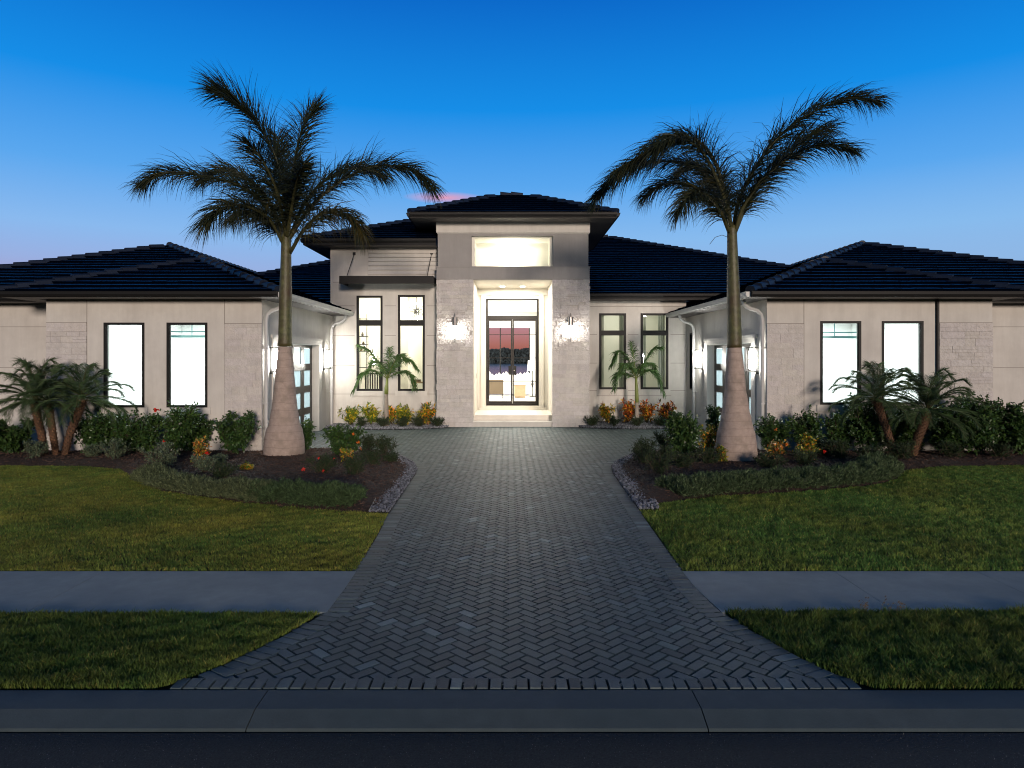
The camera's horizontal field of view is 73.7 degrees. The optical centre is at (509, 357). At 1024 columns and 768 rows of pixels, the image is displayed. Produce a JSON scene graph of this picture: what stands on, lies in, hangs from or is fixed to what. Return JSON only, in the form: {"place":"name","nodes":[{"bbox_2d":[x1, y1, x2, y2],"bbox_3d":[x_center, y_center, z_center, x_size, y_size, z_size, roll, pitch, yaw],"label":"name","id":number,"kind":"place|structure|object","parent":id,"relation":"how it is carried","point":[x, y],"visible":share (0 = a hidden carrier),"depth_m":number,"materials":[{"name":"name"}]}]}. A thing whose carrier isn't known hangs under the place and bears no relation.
{"place":"outdoors","nodes":[
{"label":"outdoors","id":0,"kind":"place"},
{"bbox_2d":[0,607,319,689],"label":"verge grass","id":1,"kind":"structure","parent":0,"point":[59,645],"depth_m":5.61,"materials":[{"name":"green plant"}]},
{"bbox_2d":[0,465,388,570],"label":"lawn grass","id":2,"kind":"structure","parent":0,"point":[87,487],"depth_m":9.46,"materials":[{"name":"green plant"}]},
{"bbox_2d":[365,373,379,388],"bbox_3d":[-5.165,1.264,26.025,0.670,1.368,0.070,0,0,0],"label":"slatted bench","id":3,"kind":"object","parent":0,"point":[372,381],"visible":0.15,"depth_m":26.00,"materials":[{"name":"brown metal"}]},
{"bbox_2d":[489,380,503,397],"bbox_3d":[-0.680,1.494,33.125,0.800,0.908,0.750,0,0,0],"label":"armchair","id":4,"kind":"object","parent":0,"point":[496,387],"visible":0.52,"depth_m":32.75,"materials":[{"name":"beige fabric"}]},
{"bbox_2d":[489,363,528,375],"bbox_3d":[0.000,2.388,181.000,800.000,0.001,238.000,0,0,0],"label":"lake","id":5,"kind":"structure","parent":0,"point":[494,369],"depth_m":153.53,"materials":[{"name":"blue"}]},
{"bbox_2d":[0,733,1023,767],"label":"road","id":6,"kind":"structure","parent":0,"point":[736,750],"depth_m":4.24,"materials":[{"name":"black asphalt"}]},
{"bbox_2d":[0,571,1023,615],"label":"sidewalk","id":7,"kind":"structure","parent":0,"point":[204,591],"depth_m":6.98,"materials":[{"name":"concrete"}]},
{"bbox_2d":[0,431,1023,689],"bbox_3d":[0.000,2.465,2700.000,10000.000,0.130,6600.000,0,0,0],"label":"ground","id":8,"kind":"structure","parent":0,"point":[158,567],"depth_m":8.21,"materials":[{"name":"soil"}]},
{"bbox_2d":[129,462,273,502],"bbox_3d":[-5.587,2.171,12.186,3.846,0.442,1.016,0,0,32],"label":"border planting","id":9,"kind":"object","parent":8,"relation":"on","point":[159,475],"visible":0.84,"depth_m":11.78,"materials":[{"name":"green plant"}]},
{"bbox_2d":[0,446,414,514],"bbox_3d":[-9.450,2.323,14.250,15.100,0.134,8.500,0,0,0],"label":"mulch bed","id":10,"kind":"object","parent":8,"relation":"on","point":[83,461],"visible":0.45,"depth_m":14.24,"materials":[{"name":"brown wood"}]},
{"bbox_2d":[0,417,35,453],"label":"shrub","id":11,"kind":"object","parent":10,"relation":"on","point":[12,437],"visible":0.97,"depth_m":16.04,"materials":[{"name":"green plant"}]},
{"bbox_2d":[23,440,49,458],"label":"silver shrub","id":12,"kind":"object","parent":10,"relation":"on","point":[34,450],"visible":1,"depth_m":15.47,"materials":[{"name":"green plant"}]},
{"bbox_2d":[0,355,99,455],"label":"date palm","id":13,"kind":"object","parent":10,"relation":"on","point":[35,398],"visible":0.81,"depth_m":15.77,"materials":[{"name":"green plant"}]},
{"bbox_2d":[14,360,138,455],"bbox_3d":[-10.028,1.216,16.027,2.178,2.335,2.316,0,0,28],"label":"date palm","id":14,"kind":"object","parent":10,"relation":"on","point":[78,401],"visible":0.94,"depth_m":15.88,"materials":[{"name":"green plant"}]},
{"bbox_2d":[81,444,101,456],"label":"silver shrub","id":15,"kind":"object","parent":10,"relation":"on","point":[91,451],"visible":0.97,"depth_m":15.66,"materials":[{"name":"green plant"}]},
{"bbox_2d":[66,410,122,452],"bbox_3d":[-9.952,1.783,16.441,0.859,1.106,1.244,0,0,36],"label":"shrub","id":16,"kind":"object","parent":10,"relation":"on","point":[93,431],"visible":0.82,"depth_m":16.31,"materials":[{"name":"green plant"}]},
{"bbox_2d":[96,436,135,458],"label":"silver shrub","id":17,"kind":"object","parent":10,"relation":"on","point":[115,449],"visible":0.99,"depth_m":15.27,"materials":[{"name":"green plant"}]},
{"bbox_2d":[107,409,166,453],"bbox_3d":[-8.789,1.768,16.237,1.426,1.137,1.006,0,0,0],"label":"shrub","id":18,"kind":"object","parent":10,"relation":"on","point":[139,434],"visible":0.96,"depth_m":16.11,"materials":[{"name":"green plant"}]},
{"bbox_2d":[137,440,180,465],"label":"silver shrub","id":19,"kind":"object","parent":10,"relation":"on","point":[166,458],"visible":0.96,"depth_m":14.18,"materials":[{"name":"green plant"}]},
{"bbox_2d":[154,400,203,452],"bbox_3d":[-7.810,1.658,16.270,1.001,1.354,1.370,0,0,-17],"label":"shrub","id":20,"kind":"object","parent":10,"relation":"on","point":[180,427],"visible":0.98,"depth_m":16.10,"materials":[{"name":"green plant"}]},
{"bbox_2d":[186,414,214,450],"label":"shrub","id":21,"kind":"object","parent":10,"relation":"on","point":[202,430],"visible":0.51,"depth_m":16.70,"materials":[{"name":"green plant"}]},
{"bbox_2d":[190,434,211,461],"bbox_3d":[-6.697,2.006,14.878,0.440,0.661,0.637,0,0,-15],"label":"croton","id":22,"kind":"object","parent":10,"relation":"on","point":[199,450],"visible":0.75,"depth_m":14.83,"materials":[{"name":"yellow plant"}]},
{"bbox_2d":[189,453,218,471],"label":"silver shrub","id":23,"kind":"object","parent":10,"relation":"on","point":[202,465],"visible":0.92,"depth_m":13.56,"materials":[{"name":"green plant"}]},
{"bbox_2d":[207,459,239,478],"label":"juniper","id":24,"kind":"object","parent":10,"relation":"on","point":[221,470],"visible":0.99,"depth_m":12.85,"materials":[{"name":"green plant"}]},
{"bbox_2d":[207,410,262,453],"bbox_3d":[-6.492,1.778,16.290,1.147,1.116,1.143,0,0,0],"label":"shrub","id":25,"kind":"object","parent":10,"relation":"on","point":[234,435],"visible":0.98,"depth_m":16.16,"materials":[{"name":"green plant"}]},
{"bbox_2d":[120,54,445,455],"bbox_3d":[-5.349,-2.232,16.188,7.924,9.205,5.052,0,0,0],"label":"royal palm","id":26,"kind":"object","parent":10,"relation":"on","point":[284,434],"visible":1,"depth_m":15.92,"materials":[{"name":"green plant"}]},
{"bbox_2d":[238,475,368,508],"bbox_3d":[-3.355,2.163,11.132,2.136,0.461,0.797,0,0,17],"label":"border planting","id":27,"kind":"object","parent":10,"relation":"on","point":[299,491],"visible":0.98,"depth_m":10.89,"materials":[{"name":"green plant"}]},
{"bbox_2d":[301,416,316,448],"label":"shrub","id":28,"kind":"object","parent":10,"relation":"on","point":[308,431],"visible":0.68,"depth_m":16.85,"materials":[{"name":"green plant"}]},
{"bbox_2d":[301,453,337,472],"bbox_3d":[-3.749,2.110,13.595,0.760,0.453,0.636,0,0,0],"label":"ixora","id":29,"kind":"object","parent":10,"relation":"on","point":[326,463],"visible":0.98,"depth_m":13.52,"materials":[{"name":"green plant"}]},
{"bbox_2d":[319,423,367,455],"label":"shrub","id":30,"kind":"object","parent":10,"relation":"on","point":[339,438],"visible":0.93,"depth_m":15.76,"materials":[{"name":"green plant"}]},
{"bbox_2d":[339,453,366,474],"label":"juniper","id":31,"kind":"object","parent":10,"relation":"on","point":[355,466],"visible":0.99,"depth_m":13.30,"materials":[{"name":"green plant"}]},
{"bbox_2d":[357,444,381,465],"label":"juniper","id":32,"kind":"object","parent":10,"relation":"on","point":[373,457],"visible":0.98,"depth_m":14.50,"materials":[{"name":"green plant"}]},
{"bbox_2d":[359,433,385,449],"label":"juniper","id":33,"kind":"object","parent":10,"relation":"on","point":[367,440],"visible":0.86,"depth_m":16.90,"materials":[{"name":"green plant"}]},
{"bbox_2d":[371,435,398,454],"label":"juniper","id":34,"kind":"object","parent":10,"relation":"on","point":[386,443],"visible":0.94,"depth_m":16.03,"materials":[{"name":"green plant"}]},
{"bbox_2d":[382,451,399,461],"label":"juniper","id":35,"kind":"object","parent":10,"relation":"on","point":[392,456],"visible":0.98,"depth_m":14.96,"materials":[{"name":"green plant"}]},
{"bbox_2d":[325,423,448,429],"bbox_3d":[-4.106,2.330,23.239,4.253,0.137,1.615,0,0,0],"label":"pebble cover","id":36,"kind":"object","parent":8,"relation":"on","point":[391,426],"visible":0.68,"depth_m":22.86,"materials":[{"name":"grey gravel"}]},
{"bbox_2d":[337,404,361,424],"bbox_3d":[-5.489,1.961,23.439,0.941,0.749,0.584,0,0,-28],"label":"croton","id":37,"kind":"object","parent":36,"relation":"on","point":[351,415],"visible":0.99,"depth_m":23.36,"materials":[{"name":"yellow plant"}]},
{"bbox_2d":[359,401,381,424],"bbox_3d":[-4.797,1.913,23.507,0.806,0.841,0.599,0,0,0],"label":"croton","id":38,"kind":"object","parent":36,"relation":"on","point":[371,415],"visible":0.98,"depth_m":23.40,"materials":[{"name":"yellow plant"}]},
{"bbox_2d":[350,344,420,425],"bbox_3d":[-4.125,0.935,23.044,2.434,2.869,1.976,0,0,18],"label":"young palm","id":39,"kind":"object","parent":36,"relation":"on","point":[388,370],"visible":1,"depth_m":22.88,"materials":[{"name":"green plant"}]},
{"bbox_2d":[394,403,414,424],"bbox_3d":[-3.617,1.938,23.351,0.674,0.803,0.768,0,0,0],"label":"croton","id":40,"kind":"object","parent":36,"relation":"on","point":[402,412],"visible":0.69,"depth_m":23.32,"materials":[{"name":"yellow plant"}]},
{"bbox_2d":[411,400,438,423],"bbox_3d":[-2.878,1.890,23.392,1.021,0.899,0.636,0,0,-21],"label":"croton","id":41,"kind":"object","parent":36,"relation":"on","point":[427,412],"visible":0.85,"depth_m":23.30,"materials":[{"name":"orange plant"}]},
{"bbox_2d":[370,473,415,512],"bbox_3d":[-2.454,2.361,14.104,1.202,0.018,7.488,0,0,-14],"label":"pebble base","id":42,"kind":"object","parent":8,"relation":"on","point":[392,507],"visible":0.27,"depth_m":10.45,"materials":[{"name":"black"}]},
{"bbox_2d":[359,448,417,511],"bbox_3d":[-2.454,2.337,14.107,1.222,0.097,7.493,0,0,-14],"label":"pebble border","id":43,"kind":"object","parent":42,"relation":"on","point":[389,499],"visible":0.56,"depth_m":12.06,"materials":[{"name":"grey gravel"}]},
{"bbox_2d":[489,347,528,362],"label":"wood","id":44,"kind":"object","parent":8,"relation":"on","point":[521,355],"visible":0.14,"depth_m":303.36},
{"bbox_2d":[0,192,1023,450],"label":"house","id":45,"kind":"structure","parent":8,"relation":"on","point":[576,290],"depth_m":22.55,"materials":[{"name":"paint"}]},
{"bbox_2d":[99,323,147,413],"bbox_3d":[-9.646,0.263,17.128,1.199,2.295,0.125,0,0,0],"label":"window","id":46,"kind":"structure","parent":45,"relation":"in","point":[105,325],"depth_m":17.08,"materials":[{"name":"glass"}]},
{"bbox_2d":[162,323,210,413],"bbox_3d":[-8.070,0.263,17.128,1.200,2.295,0.125,0,0,0],"label":"window","id":47,"kind":"structure","parent":45,"relation":"in","point":[168,325],"depth_m":17.08,"materials":[{"name":"glass"}]},
{"bbox_2d":[277,343,311,426],"bbox_3d":[-6.420,0.983,20.150,0.040,2.775,3.990,0,0,0],"label":"garage door","id":48,"kind":"structure","parent":45,"relation":"in","point":[302,357],"depth_m":21.23,"materials":[{"name":"white glass"}]},
{"bbox_2d":[354,296,384,395],"bbox_3d":[-4.913,-0.429,24.027,1.095,3.517,0.125,0,0,0],"label":"window","id":49,"kind":"structure","parent":45,"relation":"in","point":[359,392],"depth_m":23.98,"materials":[{"name":"glass"}]},
{"bbox_2d":[395,295,426,395],"bbox_3d":[-3.442,-0.440,24.027,1.124,3.540,0.125,0,0,0],"label":"window","id":50,"kind":"structure","parent":45,"relation":"in","point":[401,392],"depth_m":23.98,"materials":[{"name":"brown metal"}]},
{"bbox_2d":[489,371,534,393],"bbox_3d":[-0.400,1.274,35.900,3.600,1.148,1.000,0,0,0],"label":"sofa","id":51,"kind":"object","parent":45,"relation":"on","point":[527,376],"visible":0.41,"depth_m":35.40,"materials":[{"name":"white fabric"}]},
{"bbox_2d":[486,299,538,405],"bbox_3d":[0.118,-0.220,26.200,2.004,4.100,0.200,0,0,0],"label":"front door","id":52,"kind":"structure","parent":45,"relation":"in","point":[511,369],"depth_m":26.17,"materials":[{"name":"brown metal"}]},
{"bbox_2d":[527,360,534,396],"bbox_3d":[1.160,1.039,34.200,0.538,1.818,0.538,0,0,0],"label":"floor lamp","id":53,"kind":"object","parent":45,"relation":"on","point":[531,365],"visible":0.84,"depth_m":34.01,"materials":[{"name":"white metal"}]},
{"bbox_2d":[599,313,625,388],"bbox_3d":[3.767,-0.238,24.936,0.980,2.773,0.108,0,0,0],"label":"window","id":54,"kind":"structure","parent":45,"relation":"in","point":[601,332],"depth_m":24.88,"materials":[{"name":"brown metal"}]},
{"bbox_2d":[641,313,667,388],"bbox_3d":[5.295,-0.238,24.936,1.010,2.773,0.108,0,0,0],"label":"window","id":55,"kind":"structure","parent":45,"relation":"in","point":[643,332],"depth_m":24.88,"materials":[{"name":"glass"}]},
{"bbox_2d":[714,343,750,420],"bbox_3d":[6.670,0.983,20.150,0.040,2.775,3.990,0,0,0],"label":"garage door","id":56,"kind":"structure","parent":45,"relation":"in","point":[720,355],"depth_m":21.30,"materials":[{"name":"white glass"}]},
{"bbox_2d":[817,321,864,410],"bbox_3d":[8.300,0.209,17.128,1.200,2.263,0.125,0,0,0],"label":"window","id":57,"kind":"structure","parent":45,"relation":"in","point":[824,406],"depth_m":17.08,"materials":[{"name":"brown metal"}]},
{"bbox_2d":[882,321,925,410],"bbox_3d":[9.850,0.209,17.128,1.220,2.263,0.125,0,0,0],"label":"window","id":58,"kind":"structure","parent":45,"relation":"in","point":[921,323],"depth_m":17.08,"materials":[{"name":"brown metal"}]},
{"bbox_2d":[0,690,1023,732],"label":"kerb","id":59,"kind":"structure","parent":8,"relation":"on","point":[511,711],"depth_m":4.60,"materials":[{"name":"concrete"}]},
{"bbox_2d":[612,470,658,510],"bbox_3d":[2.750,2.361,14.313,1.315,0.018,7.532,0,0,17],"label":"pebble base","id":60,"kind":"object","parent":8,"relation":"on","point":[654,509],"visible":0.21,"depth_m":10.83,"materials":[{"name":"black"}]},
{"bbox_2d":[611,448,658,509],"bbox_3d":[2.739,2.336,14.317,1.332,0.094,7.536,0,0,17],"label":"pebble border","id":61,"kind":"object","parent":60,"relation":"on","point":[626,484],"visible":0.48,"depth_m":12.41,"materials":[{"name":"grey gravel"}]},
{"bbox_2d":[653,451,904,498],"bbox_3d":[5.493,2.161,12.824,6.046,0.487,1.503,0,0,-27],"label":"border planting","id":62,"kind":"object","parent":8,"relation":"on","point":[875,466],"visible":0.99,"depth_m":12.24,"materials":[{"name":"green plant"}]},
{"bbox_2d":[612,447,1023,504],"bbox_3d":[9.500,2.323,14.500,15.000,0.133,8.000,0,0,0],"label":"mulch bed","id":63,"kind":"object","parent":8,"relation":"on","point":[915,464],"visible":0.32,"depth_m":14.35,"materials":[{"name":"brown wood"}]},
{"bbox_2d":[629,445,651,463],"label":"juniper","id":64,"kind":"object","parent":63,"relation":"on","point":[636,450],"visible":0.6,"depth_m":14.62,"materials":[{"name":"green plant"}]},
{"bbox_2d":[633,435,657,454],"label":"juniper","id":65,"kind":"object","parent":63,"relation":"on","point":[639,443],"visible":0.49,"depth_m":15.94,"materials":[{"name":"green plant"}]},
{"bbox_2d":[638,448,673,473],"bbox_3d":[2.867,2.051,13.366,0.727,0.571,0.708,0,0,17],"label":"juniper","id":66,"kind":"object","parent":63,"relation":"on","point":[661,465],"visible":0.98,"depth_m":13.34,"materials":[{"name":"green plant"}]},
{"bbox_2d":[651,430,672,447],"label":"juniper","id":67,"kind":"object","parent":63,"relation":"on","point":[659,438],"visible":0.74,"depth_m":17.26,"materials":[{"name":"green plant"}]},
{"bbox_2d":[663,409,702,456],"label":"shrub","id":68,"kind":"object","parent":63,"relation":"on","point":[683,432],"visible":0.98,"depth_m":15.45,"materials":[{"name":"green plant"}]},
{"bbox_2d":[670,451,698,467],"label":"juniper","id":69,"kind":"object","parent":63,"relation":"on","point":[682,460],"visible":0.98,"depth_m":14.09,"materials":[{"name":"green plant"}]},
{"bbox_2d":[697,423,717,451],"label":"shrub","id":70,"kind":"object","parent":63,"relation":"on","point":[710,442],"visible":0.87,"depth_m":15.86,"materials":[{"name":"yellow plant"}]},
{"bbox_2d":[692,446,724,463],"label":"juniper","id":71,"kind":"object","parent":63,"relation":"on","point":[710,456],"visible":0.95,"depth_m":14.69,"materials":[{"name":"green plant"}]},
{"bbox_2d":[705,404,720,448],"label":"shrub","id":72,"kind":"object","parent":63,"relation":"on","point":[713,416],"visible":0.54,"depth_m":16.73,"materials":[{"name":"green plant"}]},
{"bbox_2d":[581,76,898,460],"bbox_3d":[5.299,-1.994,15.587,7.370,8.730,4.572,0,0,0],"label":"royal palm","id":73,"kind":"object","parent":63,"relation":"on","point":[736,437],"visible":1,"depth_m":15.14,"materials":[{"name":"green plant"}]},
{"bbox_2d":[750,451,789,467],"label":"juniper","id":74,"kind":"object","parent":63,"relation":"on","point":[763,461],"visible":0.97,"depth_m":14.16,"materials":[{"name":"green plant"}]},
{"bbox_2d":[753,413,795,451],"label":"shrub","id":75,"kind":"object","parent":63,"relation":"on","point":[771,428],"visible":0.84,"depth_m":16.04,"materials":[{"name":"green plant"}]},
{"bbox_2d":[765,439,789,458],"bbox_3d":[5.966,2.073,15.165,0.558,0.527,0.550,0,0,25],"label":"croton","id":76,"kind":"object","parent":63,"relation":"on","point":[774,448],"visible":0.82,"depth_m":15.13,"materials":[{"name":"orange plant"}]},
{"bbox_2d":[786,447,820,464],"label":"juniper","id":77,"kind":"object","parent":63,"relation":"on","point":[806,457],"visible":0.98,"depth_m":14.44,"materials":[{"name":"green plant"}]},
{"bbox_2d":[786,404,828,451],"bbox_3d":[7.061,1.723,16.216,0.985,1.225,1.000,0,0,0],"label":"shrub","id":78,"kind":"object","parent":63,"relation":"on","point":[809,423],"visible":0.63,"depth_m":16.14,"materials":[{"name":"green plant"}]},
{"bbox_2d":[792,432,825,459],"bbox_3d":[6.730,2.001,15.348,0.681,0.670,0.532,0,0,-16],"label":"croton","id":79,"kind":"object","parent":63,"relation":"on","point":[805,441],"visible":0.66,"depth_m":15.30,"materials":[{"name":"yellow plant"}]},
{"bbox_2d":[814,439,833,455],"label":"juniper","id":80,"kind":"object","parent":63,"relation":"on","point":[819,445],"visible":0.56,"depth_m":15.85,"materials":[{"name":"green plant"}]},
{"bbox_2d":[821,437,850,458],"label":"juniper","id":81,"kind":"object","parent":63,"relation":"on","point":[838,449],"visible":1,"depth_m":15.41,"materials":[{"name":"green plant"}]},
{"bbox_2d":[824,410,854,448],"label":"shrub","id":82,"kind":"object","parent":63,"relation":"on","point":[835,432],"visible":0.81,"depth_m":16.60,"materials":[{"name":"green plant"}]},
{"bbox_2d":[842,392,887,448],"bbox_3d":[8.598,1.573,16.424,1.057,1.522,0.895,0,0,0],"label":"shrub","id":83,"kind":"object","parent":63,"relation":"on","point":[867,430],"visible":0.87,"depth_m":16.30,"materials":[{"name":"green plant"}]},
{"bbox_2d":[851,443,886,455],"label":"juniper","id":84,"kind":"object","parent":63,"relation":"on","point":[864,449],"visible":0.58,"depth_m":15.12,"materials":[{"name":"green plant"}]},
{"bbox_2d":[828,358,941,453],"bbox_3d":[8.643,1.185,15.825,2.368,2.404,2.023,0,0,29],"label":"date palm","id":85,"kind":"object","parent":63,"relation":"on","point":[880,376],"visible":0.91,"depth_m":15.82,"materials":[{"name":"green plant"}]},
{"bbox_2d":[876,413,907,450],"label":"shrub","id":86,"kind":"object","parent":63,"relation":"on","point":[898,433],"visible":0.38,"depth_m":16.42,"materials":[{"name":"green plant"}]},
{"bbox_2d":[881,438,918,458],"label":"juniper","id":87,"kind":"object","parent":63,"relation":"on","point":[898,452],"visible":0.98,"depth_m":15.36,"materials":[{"name":"green plant"}]},
{"bbox_2d":[893,405,934,449],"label":"shrub","id":88,"kind":"object","parent":63,"relation":"on","point":[909,434],"visible":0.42,"depth_m":16.53,"materials":[{"name":"green plant"}]},
{"bbox_2d":[872,366,987,455],"bbox_3d":[9.576,1.263,15.794,2.447,2.250,2.297,0,0,39],"label":"date palm","id":89,"kind":"object","parent":63,"relation":"on","point":[927,397],"visible":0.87,"depth_m":15.58,"materials":[{"name":"green plant"}]},
{"bbox_2d":[926,400,964,450],"bbox_3d":[10.517,1.666,16.346,1.047,1.336,1.030,0,0,0],"label":"shrub","id":90,"kind":"object","parent":63,"relation":"on","point":[944,430],"visible":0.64,"depth_m":16.17,"materials":[{"name":"green plant"}]},
{"bbox_2d":[934,439,974,456],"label":"juniper","id":91,"kind":"object","parent":63,"relation":"on","point":[949,448],"visible":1,"depth_m":15.60,"materials":[{"name":"green plant"}]},
{"bbox_2d":[949,391,1012,454],"bbox_3d":[11.053,1.559,16.107,1.564,1.552,1.163,0,0,-42],"label":"shrub","id":92,"kind":"object","parent":63,"relation":"on","point":[987,433],"visible":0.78,"depth_m":15.83,"materials":[{"name":"green plant"}]},
{"bbox_2d":[980,440,1014,457],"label":"juniper","id":93,"kind":"object","parent":63,"relation":"on","point":[1000,450],"visible":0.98,"depth_m":15.55,"materials":[{"name":"green plant"}]},
{"bbox_2d":[991,401,1023,454],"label":"shrub","id":94,"kind":"object","parent":63,"relation":"on","point":[1013,421],"visible":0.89,"depth_m":15.96,"materials":[{"name":"green plant"}]},
{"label":"gravel bed","id":95,"kind":"structure","parent":8,"relation":"on","visible":0},
{"bbox_2d":[608,340,665,419],"bbox_3d":[4.596,0.874,23.741,2.883,2.992,1.588,0,0,-37],"label":"young palm","id":96,"kind":"object","parent":95,"relation":"on","point":[627,367],"visible":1,"depth_m":23.73,"materials":[{"name":"green plant"}]},
{"bbox_2d":[578,420,697,428],"bbox_3d":[4.379,2.326,23.764,4.217,0.139,2.350,0,0,0],"label":"pebble cover","id":97,"kind":"object","parent":95,"relation":"on","point":[621,425],"visible":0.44,"depth_m":23.05,"materials":[{"name":"grey gravel"}]},
{"bbox_2d":[595,403,615,422],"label":"croton","id":98,"kind":"object","parent":97,"relation":"on","point":[606,413],"visible":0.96,"depth_m":24.08,"materials":[{"name":"yellow plant"}]},
{"bbox_2d":[618,397,634,422],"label":"croton","id":99,"kind":"object","parent":97,"relation":"on","point":[629,411],"visible":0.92,"depth_m":24.18,"materials":[{"name":"orange plant"}]},
{"bbox_2d":[639,399,656,421],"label":"croton","id":100,"kind":"object","parent":97,"relation":"on","point":[646,410],"visible":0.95,"depth_m":24.19,"materials":[{"name":"orange plant"}]},
{"bbox_2d":[655,399,676,421],"bbox_3d":[5.557,1.886,24.193,0.799,0.932,0.754,0,0,0],"label":"croton","id":101,"kind":"object","parent":97,"relation":"on","point":[663,410],"visible":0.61,"depth_m":24.15,"materials":[{"name":"orange plant"}]},
{"bbox_2d":[0,0,1023,349],"label":"sky","id":102,"kind":"structure","parent":0,"point":[527,97],"materials":[{"name":"blue"}]},
{"bbox_2d":[170,427,861,690],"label":"driveway","id":103,"kind":"structure","parent":0,"point":[514,558],"depth_m":6.68,"materials":[{"name":"grey brick"}]},
{"bbox_2d":[163,677,868,689],"bbox_3d":[0.140,2.392,14.240,12.920,0.001,18.720,0,0,0],"label":"driveway base","id":104,"kind":"object","parent":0,"point":[862,688],"visible":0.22,"depth_m":4.94,"materials":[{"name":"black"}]},
{"bbox_2d":[514,384,525,397],"bbox_3d":[0.520,1.629,33.550,0.620,0.638,0.560,0,0,0],"label":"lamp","id":105,"kind":"object","parent":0,"point":[519,390],"visible":0.88,"depth_m":33.30,"materials":[{"name":"white"}]},
{"bbox_2d":[640,464,1023,570],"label":"lawn grass","id":106,"kind":"structure","parent":0,"point":[956,489],"depth_m":9.61,"materials":[{"name":"green plant"}]},
{"bbox_2d":[724,602,1023,689],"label":"verge grass","id":107,"kind":"structure","parent":0,"point":[909,641],"depth_m":5.62,"materials":[{"name":"green plant"}]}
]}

